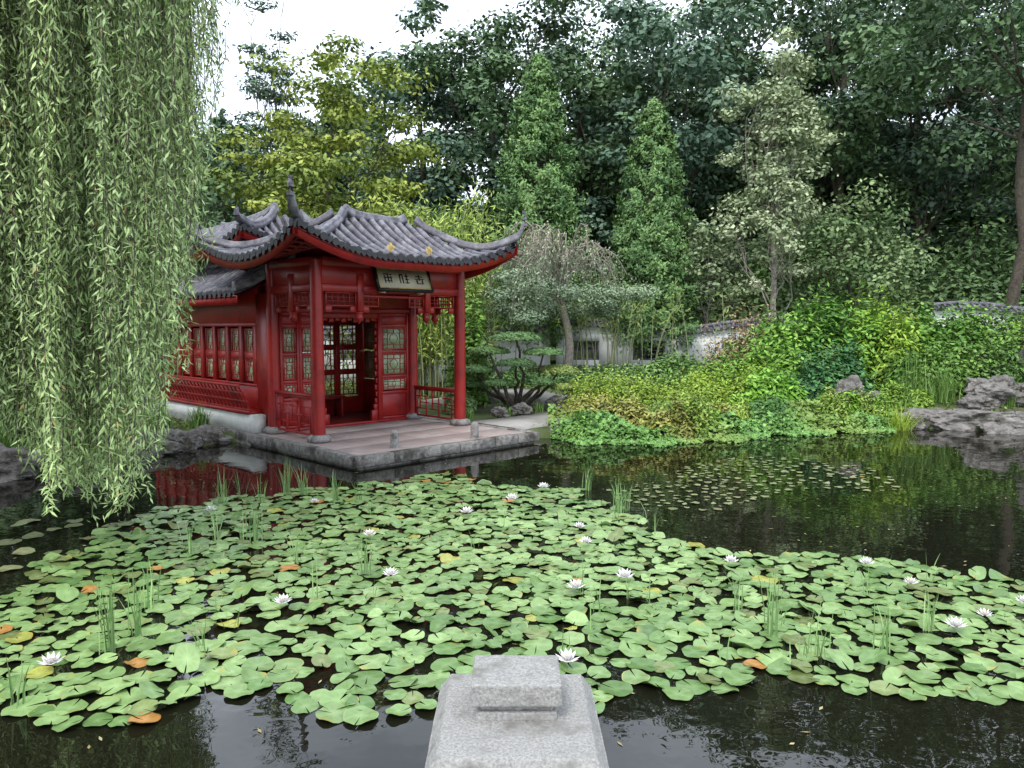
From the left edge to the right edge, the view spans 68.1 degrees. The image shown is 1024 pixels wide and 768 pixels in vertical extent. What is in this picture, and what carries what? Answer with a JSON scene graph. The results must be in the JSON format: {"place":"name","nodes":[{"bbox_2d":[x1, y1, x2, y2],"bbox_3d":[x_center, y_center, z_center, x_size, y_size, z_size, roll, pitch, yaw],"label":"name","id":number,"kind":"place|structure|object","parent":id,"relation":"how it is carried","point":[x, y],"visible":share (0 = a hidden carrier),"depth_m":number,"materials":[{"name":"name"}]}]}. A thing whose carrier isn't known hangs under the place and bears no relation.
{"place":"outdoors","nodes":[
{"label":"outdoors","id":0,"kind":"place"},
{"bbox_2d":[423,388,574,429],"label":"garden path","id":1,"kind":"structure","parent":0,"point":[524,422],"depth_m":15.86,"materials":[{"name":"stone"}]},
{"bbox_2d":[0,429,1023,767],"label":"pond water","id":2,"kind":"structure","parent":0,"point":[762,719],"depth_m":6.26,"materials":[{"name":"black liquid"}]},
{"bbox_2d":[0,455,900,571],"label":"floating leaves","id":3,"kind":"object","parent":2,"relation":"on","point":[25,550],"visible":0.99,"depth_m":9.60,"materials":[{"name":"plant"}]},
{"bbox_2d":[5,459,939,708],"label":"water reeds","id":4,"kind":"object","parent":2,"relation":"in","point":[137,614],"visible":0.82,"depth_m":5.26,"materials":[{"name":"green plant"}]},
{"bbox_2d":[0,471,1023,731],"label":"water lily pads","id":5,"kind":"object","parent":2,"relation":"on","point":[246,677],"visible":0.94,"depth_m":5.58,"materials":[{"name":"plant"}]},
{"bbox_2d":[13,443,1023,748],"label":"fallen leaves","id":6,"kind":"object","parent":2,"relation":"on","point":[515,643],"visible":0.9,"depth_m":6.58,"materials":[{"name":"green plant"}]},
{"bbox_2d":[37,482,1023,664],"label":"water lily flowers","id":7,"kind":"object","parent":2,"relation":"on","point":[52,658],"visible":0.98,"depth_m":5.92,"materials":[{"name":"plant"}]},
{"bbox_2d":[1,284,1023,471],"bbox_3d":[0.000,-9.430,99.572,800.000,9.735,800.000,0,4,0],"label":"ground","id":8,"kind":"structure","parent":0,"point":[481,412],"depth_m":16.62,"materials":[{"name":"soil"}]},
{"bbox_2d":[0,443,45,482],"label":"shore rock","id":9,"kind":"object","parent":8,"relation":"on","point":[12,466],"visible":0.69,"depth_m":10.46,"materials":[{"name":"stone"}]},
{"bbox_2d":[0,388,59,442],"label":"bank shrub","id":10,"kind":"object","parent":8,"relation":"on","point":[18,431],"visible":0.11,"depth_m":12.72,"materials":[{"name":"green plant"}]},
{"bbox_2d":[19,165,234,378],"bbox_3d":[-11.608,-4.137,21.844,7.210,8.882,6.442,-3,5,-31],"label":"garden tree","id":11,"kind":"object","parent":8,"relation":"on","point":[214,202],"visible":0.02,"depth_m":22.68,"materials":[{"name":"green plant"}]},
{"bbox_2d":[0,0,256,526],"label":"weeping willow tree","id":12,"kind":"object","parent":8,"relation":"on","point":[78,153],"visible":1,"depth_m":6.27,"materials":[{"name":"green plant"}]},
{"bbox_2d":[119,432,181,457],"bbox_3d":[-6.114,1.119,12.573,1.149,0.647,0.983,4,6,42],"label":"shore rock","id":13,"kind":"object","parent":8,"relation":"on","point":[172,447],"visible":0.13,"depth_m":12.38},
{"bbox_2d":[151,428,204,451],"bbox_3d":[-5.866,1.089,13.136,1.090,0.651,0.933,2,5,22],"label":"shore rock","id":14,"kind":"object","parent":8,"relation":"on","point":[188,440],"visible":0.4,"depth_m":12.88,"materials":[{"name":"stone"}]},
{"bbox_2d":[189,424,232,443],"bbox_3d":[-5.538,1.002,13.710,0.791,0.548,0.720,-3,5,-37],"label":"shore rock","id":15,"kind":"object","parent":8,"relation":"on","point":[212,434],"visible":0.55,"depth_m":13.56,"materials":[{"name":"stone"}]},
{"bbox_2d":[182,108,258,226],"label":"spruce tree","id":16,"kind":"object","parent":8,"relation":"on","point":[220,122],"visible":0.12,"depth_m":27.19,"materials":[{"name":"green plant"}]},
{"bbox_2d":[143,118,331,264],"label":"forest oak tree","id":17,"kind":"object","parent":8,"relation":"on","point":[242,151],"depth_m":34.11,"materials":[{"name":"green plant"}]},
{"bbox_2d":[226,0,327,213],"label":"dark pine tree","id":18,"kind":"object","parent":8,"relation":"on","point":[263,92],"visible":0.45,"depth_m":26.17,"materials":[{"name":"green plant"}]},
{"bbox_2d":[195,30,458,325],"bbox_3d":[-5.815,-5.473,24.442,8.343,10.864,8.517,0,4,0],"label":"yellow maple tree","id":19,"kind":"object","parent":8,"relation":"on","point":[313,201],"visible":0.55,"depth_m":23.17,"materials":[{"name":"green plant"}]},
{"bbox_2d":[241,114,415,215],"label":"forest oak tree","id":20,"kind":"object","parent":8,"relation":"on","point":[311,124],"visible":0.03,"depth_m":36.36,"materials":[{"name":"green plant"}]},
{"bbox_2d":[144,175,538,469],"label":"chinese pavilion","id":21,"kind":"structure","parent":8,"relation":"on","point":[274,292],"depth_m":13.83,"materials":[{"name":"wood"}]},
{"bbox_2d":[323,300,419,395],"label":"bamboo clump","id":22,"kind":"object","parent":8,"relation":"on","point":[346,333],"visible":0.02,"depth_m":20.13,"materials":[{"name":"green plant"}]},
{"bbox_2d":[303,327,549,382],"bbox_3d":[-3.900,-0.869,23.802,10.208,1.930,0.200,0,4,-2],"label":"plaster","id":23,"kind":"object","parent":8,"relation":"on","point":[533,358],"visible":0.06,"depth_m":23.83,"materials":[{"name":"paint"}]},
{"bbox_2d":[323,319,548,334],"bbox_3d":[-3.899,-1.799,23.732,10.223,0.524,0.559,0,4,-2],"label":"tile coping","id":24,"kind":"object","parent":23,"relation":"on","point":[543,326],"visible":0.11,"depth_m":23.74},
{"bbox_2d":[311,41,544,231],"bbox_3d":[-3.795,-9.324,36.764,11.456,12.884,12.302,1,5,19],"label":"forest oak tree","id":25,"kind":"object","parent":8,"relation":"on","point":[441,190],"visible":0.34,"depth_m":34.49,"materials":[{"name":"green plant"}]},
{"bbox_2d":[351,176,514,398],"bbox_3d":[-2.163,-2.608,21.191,4.747,5.973,3.970,0,4,0],"label":"bamboo clump","id":26,"kind":"object","parent":8,"relation":"on","point":[429,348],"visible":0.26,"depth_m":21.02,"materials":[{"name":"green plant"}]},
{"bbox_2d":[443,383,477,413],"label":"dark yew shrub","id":27,"kind":"object","parent":8,"relation":"on","point":[471,403],"visible":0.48,"depth_m":16.81,"materials":[{"name":"green plant"}]},
{"bbox_2d":[427,198,498,347],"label":"hazel tree","id":28,"kind":"object","parent":8,"relation":"on","point":[439,213],"visible":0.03,"depth_m":25.67,"materials":[{"name":"green plant"}]},
{"bbox_2d":[441,281,496,407],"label":"leafy shrub","id":29,"kind":"object","parent":8,"relation":"on","point":[472,339],"visible":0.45,"depth_m":18.02,"materials":[{"name":"green plant"}]},
{"bbox_2d":[382,0,613,285],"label":"forest oak tree","id":30,"kind":"object","parent":8,"relation":"on","point":[496,64],"visible":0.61,"depth_m":33.73,"materials":[{"name":"green plant"}]},
{"bbox_2d":[0,343,1023,447],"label":"ornamental grasses","id":31,"kind":"object","parent":8,"relation":"on","point":[200,416],"visible":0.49,"depth_m":16.19,"materials":[{"name":"green plant"}]},
{"bbox_2d":[510,402,532,415],"bbox_3d":[0.197,0.535,16.394,0.474,0.308,0.354,2,5,26],"label":"shore rock","id":32,"kind":"object","parent":8,"relation":"on","point":[521,408],"visible":0.99,"depth_m":16.29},
{"bbox_2d":[466,331,579,408],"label":"cloud pruned pine","id":33,"kind":"object","parent":8,"relation":"on","point":[538,381],"visible":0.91,"depth_m":16.92,"materials":[{"name":"green plant"}]},
{"bbox_2d":[490,366,558,390],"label":"green shrub","id":34,"kind":"object","parent":8,"relation":"on","point":[511,373],"visible":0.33,"depth_m":20.27,"materials":[{"name":"green plant"}]},
{"bbox_2d":[473,52,601,358],"bbox_3d":[0.856,-5.621,24.706,5.053,10.014,4.745,0,4,0],"label":"cypress tree","id":35,"kind":"object","parent":8,"relation":"on","point":[537,120],"visible":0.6,"depth_m":23.92,"materials":[{"name":"green plant"}]},
{"bbox_2d":[466,220,663,375],"bbox_3d":[1.248,-2.279,21.446,5.140,4.700,5.038,-3,6,-39],"label":"weeping pear tree","id":36,"kind":"object","parent":8,"relation":"on","point":[546,258],"visible":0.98,"depth_m":20.52,"materials":[{"name":"green plant"}]},
{"bbox_2d":[138,357,1023,429],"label":"ground cover","id":37,"kind":"object","parent":8,"relation":"on","point":[351,390],"visible":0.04,"depth_m":18.97,"materials":[{"name":"green plant"}]},
{"bbox_2d":[447,7,731,280],"bbox_3d":[3.332,-10.687,37.856,13.803,14.521,13.390,0,4,0],"label":"forest oak tree","id":38,"kind":"object","parent":8,"relation":"on","point":[598,82],"visible":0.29,"depth_m":34.85,"materials":[{"name":"green plant"}]},
{"bbox_2d":[568,396,620,417],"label":"bank perennial","id":39,"kind":"object","parent":8,"relation":"on","point":[603,407],"visible":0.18,"depth_m":14.50,"materials":[{"name":"green plant"}]},
{"bbox_2d":[551,387,645,418],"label":"barberry shrub","id":40,"kind":"object","parent":8,"relation":"on","point":[589,400],"visible":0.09,"depth_m":15.09,"materials":[{"name":"green plant"}]},
{"bbox_2d":[579,393,627,420],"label":"bank perennial","id":41,"kind":"object","parent":8,"relation":"on","point":[593,409],"visible":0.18,"depth_m":14.40,"materials":[{"name":"green plant"}]},
{"bbox_2d":[195,72,1018,299],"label":"distant woodland","id":42,"kind":"object","parent":8,"relation":"on","point":[935,233],"visible":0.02,"depth_m":41.06,"materials":[{"name":"green plant"}]},
{"bbox_2d":[485,272,733,376],"bbox_3d":[2.471,-1.796,22.921,7.330,3.387,5.461,0,4,0],"label":"bamboo clump","id":43,"kind":"object","parent":8,"relation":"on","point":[584,323],"visible":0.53,"depth_m":22.40,"materials":[{"name":"green plant"}]},
{"bbox_2d":[551,362,667,391],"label":"green shrub","id":44,"kind":"object","parent":8,"relation":"on","point":[566,377],"visible":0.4,"depth_m":19.80,"materials":[{"name":"green plant"}]},
{"bbox_2d":[618,394,651,427],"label":"bank perennial","id":45,"kind":"object","parent":8,"relation":"on","point":[632,412],"visible":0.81,"depth_m":14.17,"materials":[{"name":"yellow plant"}]},
{"bbox_2d":[550,360,727,410],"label":"spirea shrub","id":46,"kind":"object","parent":8,"relation":"on","point":[618,389],"visible":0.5,"depth_m":15.97,"materials":[{"name":"green plant"}]},
{"bbox_2d":[593,96,708,357],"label":"cypress tree","id":47,"kind":"object","parent":8,"relation":"on","point":[640,236],"visible":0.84,"depth_m":23.58,"materials":[{"name":"green plant"}]},
{"bbox_2d":[536,0,776,293],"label":"forest oak tree","id":48,"kind":"object","parent":8,"relation":"on","point":[706,138],"visible":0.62,"depth_m":31.86,"materials":[{"name":"green plant"}]},
{"bbox_2d":[552,0,779,240],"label":"forest oak tree","id":49,"kind":"object","parent":8,"relation":"on","point":[703,211],"visible":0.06,"depth_m":40.65,"materials":[{"name":"green plant"}]},
{"bbox_2d":[556,326,789,369],"bbox_3d":[5.400,-1.068,23.787,8.010,1.530,0.200,0,4,3],"label":"plaster","id":50,"kind":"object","parent":8,"relation":"on","point":[602,346],"visible":0.29,"depth_m":23.77,"materials":[{"name":"paint"}]},
{"bbox_2d":[573,341,747,359],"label":"lattice windows","id":51,"kind":"structure","parent":50,"relation":"attached to","point":[639,354],"depth_m":23.84,"materials":[{"name":"tile"}]},
{"bbox_2d":[557,318,803,334],"bbox_3d":[5.401,-1.799,23.732,8.025,0.523,0.559,0,4,3],"label":"tile coping","id":52,"kind":"object","parent":50,"relation":"on","point":[713,325],"visible":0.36,"depth_m":23.62,"materials":[{"name":"tile"}]},
{"bbox_2d":[602,202,744,357],"bbox_3d":[6.135,-4.082,29.800,7.475,6.234,5.724,0,4,0],"label":"understory shrub","id":53,"kind":"object","parent":8,"relation":"on","point":[710,315],"visible":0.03,"depth_m":29.47,"materials":[{"name":"green plant"}]},
{"bbox_2d":[626,347,737,386],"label":"green shrub","id":54,"kind":"object","parent":8,"relation":"on","point":[666,369],"visible":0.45,"depth_m":20.26,"materials":[{"name":"green plant"}]},
{"bbox_2d":[640,386,725,411],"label":"barberry shrub","id":55,"kind":"object","parent":8,"relation":"on","point":[652,408],"visible":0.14,"depth_m":15.13,"materials":[{"name":"green plant"}]},
{"bbox_2d":[663,216,766,323],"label":"tree","id":56,"kind":"object","parent":8,"relation":"on","point":[735,272],"visible":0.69,"depth_m":23.77,"materials":[{"name":"green plant"}]},
{"bbox_2d":[573,0,867,305],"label":"forest oak tree","id":57,"kind":"object","parent":8,"relation":"on","point":[751,68],"visible":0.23,"depth_m":34.51,"materials":[{"name":"green plant"}]},
{"bbox_2d":[547,399,898,447],"bbox_3d":[4.447,0.627,14.949,7.639,0.731,2.946,-1,4,-11],"label":"ivy ground cover","id":58,"kind":"object","parent":8,"relation":"on","point":[811,414],"visible":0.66,"depth_m":14.40,"materials":[{"name":"green plant"}]},
{"bbox_2d":[564,404,599,439],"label":"bank perennial","id":59,"kind":"object","parent":58,"relation":"on","point":[583,416],"visible":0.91,"depth_m":13.86,"materials":[{"name":"green plant"}]},
{"bbox_2d":[645,391,706,438],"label":"bank perennial","id":60,"kind":"object","parent":58,"relation":"on","point":[664,419],"visible":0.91,"depth_m":13.86,"materials":[{"name":"green plant"}]},
{"bbox_2d":[677,392,715,437],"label":"bank perennial","id":61,"kind":"object","parent":58,"relation":"on","point":[699,406],"visible":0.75,"depth_m":14.06,"materials":[{"name":"green plant"}]},
{"bbox_2d":[669,354,791,407],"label":"spirea shrub","id":62,"kind":"object","parent":8,"relation":"on","point":[733,387],"visible":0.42,"depth_m":16.59,"materials":[{"name":"green plant"}]},
{"bbox_2d":[696,292,784,374],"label":"smoke shrub","id":63,"kind":"object","parent":8,"relation":"on","point":[743,335],"visible":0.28,"depth_m":20.38,"materials":[{"name":"green plant"}]},
{"bbox_2d":[731,397,749,419],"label":"bank perennial","id":64,"kind":"object","parent":8,"relation":"on","point":[739,409],"visible":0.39,"depth_m":14.89,"materials":[{"name":"green plant"}]},
{"bbox_2d":[712,326,804,393],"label":"rhododendron shrub","id":65,"kind":"object","parent":8,"relation":"on","point":[786,360],"visible":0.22,"depth_m":17.26,"materials":[{"name":"green plant"}]},
{"bbox_2d":[749,396,787,422],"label":"bank perennial","id":66,"kind":"object","parent":8,"relation":"on","point":[776,409],"visible":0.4,"depth_m":15.05,"materials":[{"name":"green plant"}]},
{"bbox_2d":[693,22,845,329],"bbox_3d":[7.984,-5.671,23.069,4.136,10.269,3.750,-2,5,-25],"label":"silver birch tree","id":67,"kind":"object","parent":8,"relation":"on","point":[789,121],"visible":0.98,"depth_m":22.80,"materials":[{"name":"green plant"}]},
{"bbox_2d":[746,396,793,423],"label":"bank perennial","id":68,"kind":"object","parent":8,"relation":"on","point":[762,407],"visible":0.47,"depth_m":14.98,"materials":[{"name":"green plant"}]},
{"bbox_2d":[738,359,807,405],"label":"bright hydrangea shrub","id":69,"kind":"object","parent":8,"relation":"on","point":[761,384],"visible":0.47,"depth_m":15.82,"materials":[{"name":"green plant"}]},
{"bbox_2d":[708,207,861,349],"bbox_3d":[10.665,-4.477,29.329,6.793,6.517,5.142,0,4,0],"label":"understory shrub","id":70,"kind":"object","parent":8,"relation":"on","point":[759,270],"visible":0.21,"depth_m":28.58,"materials":[{"name":"green plant"}]},
{"bbox_2d":[704,301,869,359],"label":"green shrub","id":71,"kind":"object","parent":8,"relation":"on","point":[764,327],"visible":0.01,"depth_m":21.55,"materials":[{"name":"green plant"}]},
{"bbox_2d":[737,269,895,389],"bbox_3d":[7.568,-1.217,18.648,4.067,3.160,2.347,0,4,0],"label":"mahonia shrub","id":72,"kind":"object","parent":8,"relation":"on","point":[811,329],"visible":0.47,"depth_m":18.14,"materials":[{"name":"green plant"}]},
{"bbox_2d":[817,387,850,422],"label":"bank perennial","id":73,"kind":"object","parent":8,"relation":"on","point":[834,406],"visible":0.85,"depth_m":15.26,"materials":[{"name":"green plant"}]},
{"bbox_2d":[807,390,863,414],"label":"bank perennial","id":74,"kind":"object","parent":8,"relation":"on","point":[854,403],"visible":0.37,"depth_m":15.56,"materials":[{"name":"green plant"}]},
{"bbox_2d":[789,326,881,400],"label":"dark holly shrub","id":75,"kind":"object","parent":8,"relation":"on","point":[816,380],"visible":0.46,"depth_m":16.79,"materials":[{"name":"green plant"}]},
{"bbox_2d":[727,0,955,278],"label":"forest oak tree","id":76,"kind":"object","parent":8,"relation":"on","point":[903,124],"visible":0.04,"depth_m":38.15,"materials":[{"name":"green plant"}]},
{"bbox_2d":[832,375,865,399],"bbox_3d":[7.107,0.212,16.100,0.802,0.830,0.655,1,4,10],"label":"garden rock","id":77,"kind":"object","parent":8,"relation":"on","point":[850,382],"visible":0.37,"depth_m":15.88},
{"bbox_2d":[691,0,1007,259],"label":"forest oak tree","id":78,"kind":"object","parent":8,"relation":"on","point":[841,152],"visible":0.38,"depth_m":31.88,"materials":[{"name":"green plant"}]},
{"bbox_2d":[786,276,915,327],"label":"understory shrub","id":79,"kind":"object","parent":8,"relation":"on","point":[818,291],"visible":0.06,"depth_m":25.65,"materials":[{"name":"green plant"}]},
{"bbox_2d":[766,168,955,327],"bbox_3d":[10.805,-3.849,24.225,5.003,5.646,4.886,0,4,0],"label":"alder tree","id":80,"kind":"object","parent":8,"relation":"on","point":[831,227],"visible":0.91,"depth_m":23.65,"materials":[{"name":"green plant"}]},
{"bbox_2d":[785,212,952,318],"bbox_3d":[13.390,-4.081,28.515,6.576,5.091,4.633,-1,4,-12],"label":"understory shrub","id":81,"kind":"object","parent":8,"relation":"on","point":[919,262],"visible":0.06,"depth_m":28.04,"materials":[{"name":"green plant"}]},
{"bbox_2d":[854,383,888,420],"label":"bank perennial","id":82,"kind":"object","parent":8,"relation":"on","point":[862,399],"visible":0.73,"depth_m":15.63,"materials":[{"name":"green plant"}]},
{"bbox_2d":[861,386,892,415],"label":"bank perennial","id":83,"kind":"object","parent":8,"relation":"on","point":[882,402],"visible":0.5,"depth_m":15.66,"materials":[{"name":"green plant"}]},
{"bbox_2d":[834,274,930,388],"bbox_3d":[9.041,-1.258,18.358,2.283,2.884,2.193,4,6,42],"label":"yellow cherry laurel shrub","id":84,"kind":"object","parent":8,"relation":"on","point":[893,343],"visible":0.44,"depth_m":17.95,"materials":[{"name":"green plant"}]},
{"bbox_2d":[784,0,1023,263],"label":"forest oak tree","id":85,"kind":"object","parent":8,"relation":"on","point":[947,182],"visible":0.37,"depth_m":33.21,"materials":[{"name":"green plant"}]},
{"bbox_2d":[879,380,935,408],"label":"fern clump","id":86,"kind":"object","parent":8,"relation":"on","point":[924,397],"visible":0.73,"depth_m":16.32,"materials":[{"name":"green plant"}]},
{"bbox_2d":[883,413,931,429],"bbox_3d":[8.087,0.895,15.799,1.194,0.583,0.718,1,5,16],"label":"stone ledge","id":87,"kind":"object","parent":8,"relation":"on","point":[925,424],"visible":0.19,"depth_m":15.51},
{"bbox_2d":[816,0,1023,305],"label":"tall oak tree","id":88,"kind":"object","parent":8,"relation":"on","point":[929,10],"visible":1,"depth_m":24.13,"materials":[{"name":"green plant"}]},
{"bbox_2d":[867,296,989,375],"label":"lilac shrub","id":89,"kind":"object","parent":8,"relation":"on","point":[930,330],"visible":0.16,"depth_m":18.80,"materials":[{"name":"green plant"}]},
{"bbox_2d":[878,334,990,398],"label":"lilac shrub","id":90,"kind":"object","parent":8,"relation":"on","point":[941,360],"visible":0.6,"depth_m":17.19,"materials":[{"name":"green plant"}]},
{"bbox_2d":[864,184,1023,314],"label":"understory shrub","id":91,"kind":"object","parent":8,"relation":"on","point":[977,264],"visible":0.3,"depth_m":28.43,"materials":[{"name":"green plant"}]},
{"bbox_2d":[878,248,1021,323],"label":"understory shrub","id":92,"kind":"object","parent":8,"relation":"on","point":[956,290],"visible":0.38,"depth_m":25.45,"materials":[{"name":"green plant"}]},
{"bbox_2d":[896,407,1018,430],"bbox_3d":[9.263,0.890,15.819,2.885,0.730,1.250,1,4,13],"label":"stone ledge","id":93,"kind":"object","parent":8,"relation":"on","point":[956,419],"visible":0.5,"depth_m":15.43,"materials":[{"name":"stone"}]},
{"bbox_2d":[892,0,1023,251],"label":"forest oak tree","id":94,"kind":"object","parent":8,"relation":"on","point":[1010,156],"visible":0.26,"depth_m":34.28,"materials":[{"name":"green plant"}]},
{"bbox_2d":[914,292,1023,344],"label":"green shrub","id":95,"kind":"object","parent":8,"relation":"on","point":[1008,328],"visible":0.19,"depth_m":20.13,"materials":[{"name":"green plant"}]},
{"bbox_2d":[931,309,1019,327],"bbox_3d":[16.750,-1.403,22.258,8.521,1.630,0.200,0,4,4],"label":"plaster","id":96,"kind":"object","parent":8,"relation":"on","point":[957,316],"visible":0.18,"depth_m":22.34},
{"bbox_2d":[930,301,1023,313],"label":"tile coping","id":97,"kind":"object","parent":96,"relation":"on","point":[976,303],"visible":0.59,"depth_m":22.31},
{"bbox_2d":[956,394,1000,410],"bbox_3d":[9.933,0.470,16.171,0.824,0.500,0.816,2,5,19],"label":"garden rock","id":98,"kind":"object","parent":8,"relation":"on","point":[970,401],"visible":0.73,"depth_m":15.91,"materials":[{"name":"stone"}]},
{"bbox_2d":[946,330,1023,391],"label":"green shrub","id":99,"kind":"object","parent":8,"relation":"on","point":[989,361],"visible":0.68,"depth_m":17.14,"materials":[{"name":"green plant"}]},
{"bbox_2d":[964,375,1023,407],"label":"garden rock","id":100,"kind":"object","parent":8,"relation":"on","point":[1001,388],"visible":0.68,"depth_m":16.15,"materials":[{"name":"stone"}]},
{"bbox_2d":[965,314,1023,356],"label":"green shrub","id":101,"kind":"object","parent":8,"relation":"on","point":[1006,339],"visible":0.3,"depth_m":18.33,"materials":[{"name":"green plant"}]},
{"bbox_2d":[969,187,1023,306],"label":"understory shrub","id":102,"kind":"object","parent":8,"relation":"on","point":[1004,274],"visible":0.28,"depth_m":26.91,"materials":[{"name":"green plant"}]},
{"bbox_2d":[976,410,1023,434],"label":"stone ledge","id":103,"kind":"object","parent":8,"relation":"on","point":[1007,425],"visible":0.66,"depth_m":15.02,"materials":[{"name":"stone"}]},
{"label":"stone quay","id":104,"kind":"structure","parent":8,"relation":"on","visible":0},
{"bbox_2d":[425,655,608,767],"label":"stone post","id":105,"kind":"object","parent":104,"relation":"on","point":[516,711],"visible":1,"depth_m":1.65,"materials":[{"name":"stone"}]},
{"bbox_2d":[109,0,1023,240],"label":"sky","id":106,"kind":"structure","parent":0,"point":[363,20],"materials":[{"name":"white"}]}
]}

